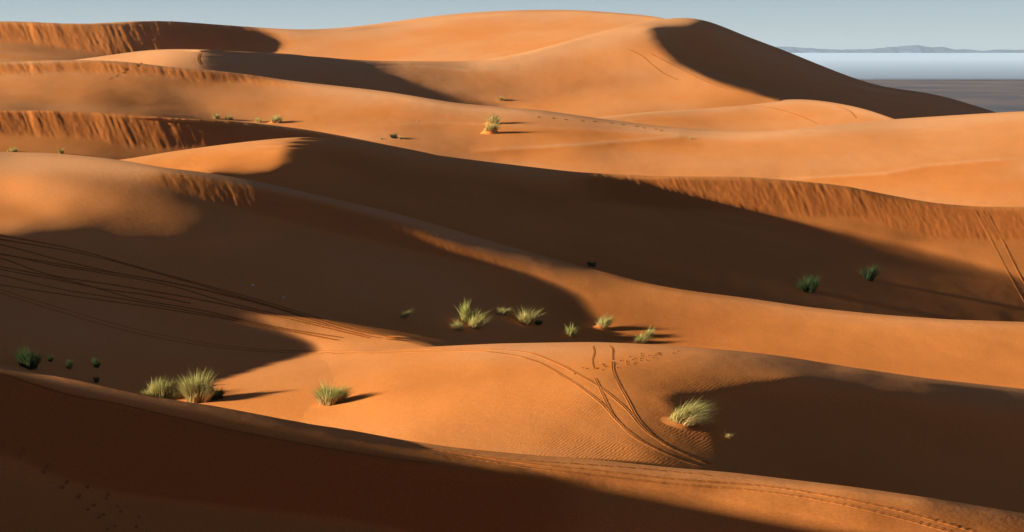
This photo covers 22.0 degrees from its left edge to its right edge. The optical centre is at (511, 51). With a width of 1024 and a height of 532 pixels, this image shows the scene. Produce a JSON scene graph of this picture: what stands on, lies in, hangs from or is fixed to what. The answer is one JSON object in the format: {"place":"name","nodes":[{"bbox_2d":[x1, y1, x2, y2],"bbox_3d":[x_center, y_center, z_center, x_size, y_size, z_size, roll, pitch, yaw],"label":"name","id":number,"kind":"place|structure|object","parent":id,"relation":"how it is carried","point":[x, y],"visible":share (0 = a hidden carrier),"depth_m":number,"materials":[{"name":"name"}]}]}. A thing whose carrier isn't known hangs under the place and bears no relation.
{"place":"outdoors","nodes":[
{"label":"outdoors","id":0,"kind":"place"},
{"bbox_2d":[0,110,429,159],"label":"sand dune","id":1,"kind":"structure","parent":0,"point":[110,136],"depth_m":255.46,"materials":[{"name":"orange sand"}]},
{"bbox_2d":[6,147,16,151],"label":"grass tussock","id":2,"kind":"object","parent":1,"relation":"on","point":[12,150],"depth_m":238.23,"materials":[{"name":"plant"}]},
{"bbox_2d":[0,10,664,61],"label":"sand dune","id":3,"kind":"structure","parent":0,"point":[472,36],"depth_m":496.22,"materials":[{"name":"orange sand"}]},
{"bbox_2d":[0,152,1023,421],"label":"sand dune","id":4,"kind":"structure","parent":0,"point":[354,266],"depth_m":161.98,"materials":[{"name":"orange sand"}]},
{"bbox_2d":[0,269,193,304],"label":"tyre track","id":5,"kind":"structure","parent":4,"relation":"on","point":[98,287],"depth_m":148.67,"materials":[{"name":"brown sand"}]},
{"bbox_2d":[0,274,272,326],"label":"tyre track","id":6,"kind":"structure","parent":4,"relation":"on","point":[131,300],"depth_m":147.81,"materials":[{"name":"orange sand"}]},
{"bbox_2d":[137,374,181,398],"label":"grass tussock","id":7,"kind":"object","parent":4,"relation":"on","point":[160,390],"depth_m":127.32,"materials":[{"name":"plant"}]},
{"bbox_2d":[0,284,337,340],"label":"tyre track","id":8,"kind":"structure","parent":4,"relation":"on","point":[180,311],"depth_m":147.56,"materials":[{"name":"orange sand"}]},
{"bbox_2d":[0,266,343,337],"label":"tyre track","id":9,"kind":"structure","parent":4,"relation":"on","point":[174,305],"depth_m":148.57,"materials":[{"name":"orange sand"}]},
{"bbox_2d":[0,253,365,334],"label":"tyre track","id":10,"kind":"structure","parent":4,"relation":"on","point":[182,289],"depth_m":151.35,"materials":[{"name":"orange sand"}]},
{"bbox_2d":[0,258,369,338],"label":"tyre track","id":11,"kind":"structure","parent":4,"relation":"on","point":[187,297],"depth_m":149.89,"materials":[{"name":"orange sand"}]},
{"bbox_2d":[0,244,374,334],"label":"tyre track","id":12,"kind":"structure","parent":4,"relation":"on","point":[177,284],"depth_m":151.98,"materials":[{"name":"orange sand"}]},
{"bbox_2d":[0,239,393,337],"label":"tyre track","id":13,"kind":"structure","parent":4,"relation":"on","point":[179,279],"depth_m":153.37,"materials":[{"name":"brown sand"}]},
{"bbox_2d":[0,254,397,338],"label":"tyre track","id":14,"kind":"structure","parent":4,"relation":"on","point":[203,289],"depth_m":151.28,"materials":[{"name":"orange sand"}]},
{"bbox_2d":[0,235,406,336],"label":"tyre track","id":15,"kind":"structure","parent":4,"relation":"on","point":[191,281],"depth_m":153.75,"materials":[{"name":"brown sand"}]},
{"bbox_2d":[400,309,413,318],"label":"grass tussock","id":16,"kind":"object","parent":4,"relation":"on","point":[405,315],"depth_m":156.12,"materials":[{"name":"plant"}]},
{"bbox_2d":[449,320,465,330],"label":"grass tussock","id":17,"kind":"object","parent":4,"relation":"on","point":[458,327],"depth_m":157.22,"materials":[{"name":"plant"}]},
{"bbox_2d":[454,300,479,324],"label":"grass tussock","id":18,"kind":"object","parent":4,"relation":"on","point":[465,314],"depth_m":159.31,"materials":[{"name":"plant"}]},
{"bbox_2d":[467,311,497,328],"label":"grass tussock","id":19,"kind":"object","parent":4,"relation":"on","point":[476,322],"depth_m":158.66,"materials":[{"name":"plant"}]},
{"bbox_2d":[493,306,514,314],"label":"grass tussock","id":20,"kind":"object","parent":4,"relation":"on","point":[502,312],"depth_m":163.39,"materials":[{"name":"plant"}]},
{"bbox_2d":[513,307,546,324],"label":"grass tussock","id":21,"kind":"object","parent":4,"relation":"on","point":[526,319],"depth_m":162.60,"materials":[{"name":"plant"}]},
{"bbox_2d":[535,318,543,324],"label":"grass tussock","id":22,"kind":"object","parent":4,"relation":"on","point":[538,322],"depth_m":163.10,"materials":[{"name":"green plant"}]},
{"bbox_2d":[563,323,579,336],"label":"grass tussock","id":23,"kind":"object","parent":4,"relation":"on","point":[571,332],"depth_m":162.05,"materials":[{"name":"plant"}]},
{"bbox_2d":[592,315,619,330],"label":"grass tussock","id":24,"kind":"object","parent":4,"relation":"on","point":[602,325],"depth_m":165.01,"materials":[{"name":"plant"}]},
{"bbox_2d":[633,333,653,343],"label":"grass tussock","id":25,"kind":"object","parent":4,"relation":"on","point":[639,339],"depth_m":162.67,"materials":[{"name":"plant"}]},
{"bbox_2d":[643,325,656,336],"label":"grass tussock","id":26,"kind":"object","parent":4,"relation":"on","point":[650,334],"depth_m":164.03,"materials":[{"name":"plant"}]},
{"bbox_2d":[0,366,1023,531],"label":"sand dune","id":27,"kind":"structure","parent":0,"point":[156,472],"depth_m":80.87,"materials":[{"name":"orange sand"}]},
{"bbox_2d":[2,443,116,530],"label":"footprints","id":28,"kind":"object","parent":27,"relation":"on","point":[66,481],"visible":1,"depth_m":77.77,"materials":[{"name":"orange sand"}]},
{"bbox_2d":[87,485,146,531],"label":"footprints","id":29,"kind":"object","parent":27,"relation":"on","point":[106,498],"visible":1,"depth_m":76.93,"materials":[{"name":"orange sand"}]},
{"bbox_2d":[0,373,431,463],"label":"sand crease","id":30,"kind":"object","parent":27,"relation":"on","point":[198,422],"visible":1,"depth_m":82.24,"materials":[{"name":"orange sand"}]},
{"bbox_2d":[510,459,712,475],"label":"tyre track","id":31,"kind":"structure","parent":27,"relation":"on","point":[616,466],"depth_m":85.17,"materials":[{"name":"orange sand"}]},
{"bbox_2d":[421,447,978,531],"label":"tyre track","id":32,"kind":"structure","parent":27,"relation":"on","point":[803,491],"depth_m":84.33,"materials":[{"name":"orange sand"}]},
{"bbox_2d":[451,455,956,531],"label":"tyre track","id":33,"kind":"structure","parent":27,"relation":"on","point":[805,497],"depth_m":83.92,"materials":[{"name":"orange sand"}]},
{"bbox_2d":[0,342,1023,512],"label":"sand dune","id":34,"kind":"structure","parent":0,"point":[784,417],"depth_m":120.22,"materials":[{"name":"orange sand"}]},
{"bbox_2d":[10,344,44,369],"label":"grass tussock","id":35,"kind":"object","parent":34,"relation":"on","point":[29,361],"depth_m":127.37,"materials":[{"name":"green plant"}]},
{"bbox_2d":[48,355,53,361],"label":"grass tussock","id":36,"kind":"object","parent":34,"relation":"on","point":[50,358],"depth_m":129.57,"materials":[{"name":"green plant"}]},
{"bbox_2d":[64,357,73,368],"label":"grass tussock","id":37,"kind":"object","parent":34,"relation":"on","point":[69,365],"depth_m":129.19,"materials":[{"name":"green plant"}]},
{"bbox_2d":[89,356,100,367],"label":"grass tussock","id":38,"kind":"object","parent":34,"relation":"on","point":[95,363],"depth_m":130.63,"materials":[{"name":"green plant"}]},
{"bbox_2d":[173,367,222,402],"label":"grass tussock","id":39,"kind":"object","parent":34,"relation":"on","point":[195,391],"depth_m":126.30,"materials":[{"name":"plant"}]},
{"bbox_2d":[211,384,224,399],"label":"grass tussock","id":40,"kind":"object","parent":34,"relation":"on","point":[218,395],"depth_m":126.68,"materials":[{"name":"green plant"}]},
{"bbox_2d":[307,379,357,405],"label":"grass tussock","id":41,"kind":"object","parent":34,"relation":"on","point":[329,397],"depth_m":122.92,"materials":[{"name":"plant"}]},
{"bbox_2d":[0,293,702,466],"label":"tyre track","id":42,"kind":"structure","parent":34,"relation":"on","point":[605,407],"depth_m":131.60,"materials":[{"name":"orange sand"}]},
{"bbox_2d":[0,289,707,463],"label":"tyre track","id":43,"kind":"structure","parent":34,"relation":"on","point":[617,401],"depth_m":132.84,"materials":[{"name":"orange sand"}]},
{"bbox_2d":[591,346,594,369],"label":"tyre track","id":44,"kind":"structure","parent":34,"relation":"on","point":[592,359],"depth_m":125.72,"materials":[{"name":"orange sand"}]},
{"bbox_2d":[609,346,613,359],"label":"tyre track","id":45,"kind":"structure","parent":34,"relation":"on","point":[612,353],"depth_m":127.31,"materials":[{"name":"orange sand"}]},
{"bbox_2d":[574,350,677,373],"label":"footprints","id":46,"kind":"object","parent":34,"relation":"on","point":[631,359],"visible":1,"depth_m":124.57,"materials":[{"name":"orange sand"}]},
{"bbox_2d":[594,378,685,460],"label":"tyre track","id":47,"kind":"structure","parent":34,"relation":"on","point":[605,400],"depth_m":114.50,"materials":[{"name":"orange sand"}]},
{"bbox_2d":[611,362,711,463],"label":"tyre track","id":48,"kind":"structure","parent":34,"relation":"on","point":[615,376],"depth_m":115.24,"materials":[{"name":"orange sand"}]},
{"bbox_2d":[661,396,718,431],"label":"grass tussock","id":49,"kind":"object","parent":34,"relation":"on","point":[689,418],"depth_m":113.96,"materials":[{"name":"plant"}]},
{"bbox_2d":[0,60,1023,206],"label":"sand dune","id":50,"kind":"structure","parent":0,"point":[971,160],"depth_m":288.24,"materials":[{"name":"orange sand"}]},
{"bbox_2d":[110,62,142,77],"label":"footprints","id":51,"kind":"object","parent":50,"relation":"on","point":[137,65],"visible":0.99,"depth_m":338.29,"materials":[{"name":"orange sand"}]},
{"bbox_2d":[267,114,284,123],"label":"grass tussock","id":52,"kind":"object","parent":50,"relation":"on","point":[276,120],"depth_m":304.43,"materials":[{"name":"plant"}]},
{"bbox_2d":[480,116,504,133],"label":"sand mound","id":53,"kind":"object","parent":50,"relation":"on","point":[490,129],"depth_m":294.45,"materials":[{"name":"sand"}]},
{"bbox_2d":[483,112,501,124],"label":"grass tussock","id":54,"kind":"object","parent":50,"relation":"on","point":[490,119],"depth_m":300.91,"materials":[{"name":"plant"}]},
{"bbox_2d":[537,116,662,130],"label":"footprints","id":55,"kind":"object","parent":50,"relation":"on","point":[595,121],"visible":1,"depth_m":303.73,"materials":[{"name":"orange sand"}]},
{"bbox_2d":[0,0,1023,50],"label":"sky","id":56,"kind":"structure","parent":0,"point":[981,25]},
{"bbox_2d":[77,18,996,118],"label":"sand dune","id":57,"kind":"structure","parent":0,"point":[605,73],"depth_m":388.51,"materials":[{"name":"orange sand"}]},
{"bbox_2d":[197,51,201,64],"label":"tyre track","id":58,"kind":"structure","parent":57,"relation":"on","point":[198,58],"depth_m":359.64,"materials":[{"name":"orange sand"}]},
{"bbox_2d":[629,49,677,79],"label":"tyre track","id":59,"kind":"structure","parent":57,"relation":"on","point":[652,64],"depth_m":391.58,"materials":[{"name":"orange sand"}]},
{"bbox_2d":[652,54,726,88],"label":"tyre track","id":60,"kind":"structure","parent":57,"relation":"on","point":[689,73],"depth_m":386.77,"materials":[{"name":"orange sand"}]},
{"bbox_2d":[121,137,1023,321],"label":"sand dune","id":61,"kind":"structure","parent":0,"point":[770,240],"depth_m":200.72,"materials":[{"name":"orange sand"}]},
{"bbox_2d":[586,260,598,266],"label":"grass tussock","id":62,"kind":"object","parent":61,"relation":"on","point":[590,264],"depth_m":183.48,"materials":[{"name":"green plant"}]},
{"bbox_2d":[793,273,821,292],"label":"grass tussock","id":63,"kind":"object","parent":61,"relation":"on","point":[811,284],"depth_m":190.87,"materials":[{"name":"green plant"}]},
{"bbox_2d":[857,264,881,280],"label":"grass tussock","id":64,"kind":"object","parent":61,"relation":"on","point":[871,274],"depth_m":198.88,"materials":[{"name":"green plant"}]},
{"bbox_2d":[975,211,1023,300],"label":"tyre track","id":65,"kind":"structure","parent":61,"relation":"on","point":[999,256],"depth_m":217.69,"materials":[{"name":"orange sand"}]},
{"bbox_2d":[986,212,1023,282],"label":"tyre track","id":66,"kind":"structure","parent":61,"relation":"on","point":[1004,245],"depth_m":220.63,"materials":[{"name":"orange sand"}]},
{"bbox_2d":[595,99,892,130],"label":"sand dune","id":67,"kind":"structure","parent":0,"point":[753,117],"depth_m":354.65,"materials":[{"name":"orange sand"}]},
{"bbox_2d":[759,106,817,123],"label":"tyre track","id":68,"kind":"structure","parent":67,"relation":"on","point":[792,113],"depth_m":355.30,"materials":[{"name":"orange sand"}]},
{"bbox_2d":[777,45,1023,53],"bbox_3d":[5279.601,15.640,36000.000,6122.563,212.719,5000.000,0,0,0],"label":"hills","id":69,"kind":"structure","parent":0,"point":[914,49],"depth_m":35489.75,"materials":[{"name":"grey stone"}]},
{"bbox_2d":[794,54,1023,112],"bbox_3d":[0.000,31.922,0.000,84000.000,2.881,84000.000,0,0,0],"label":"gravel plain","id":70,"kind":"structure","parent":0,"point":[993,82],"depth_m":3924.71,"materials":[{"name":"grey gravel"}]}
]}

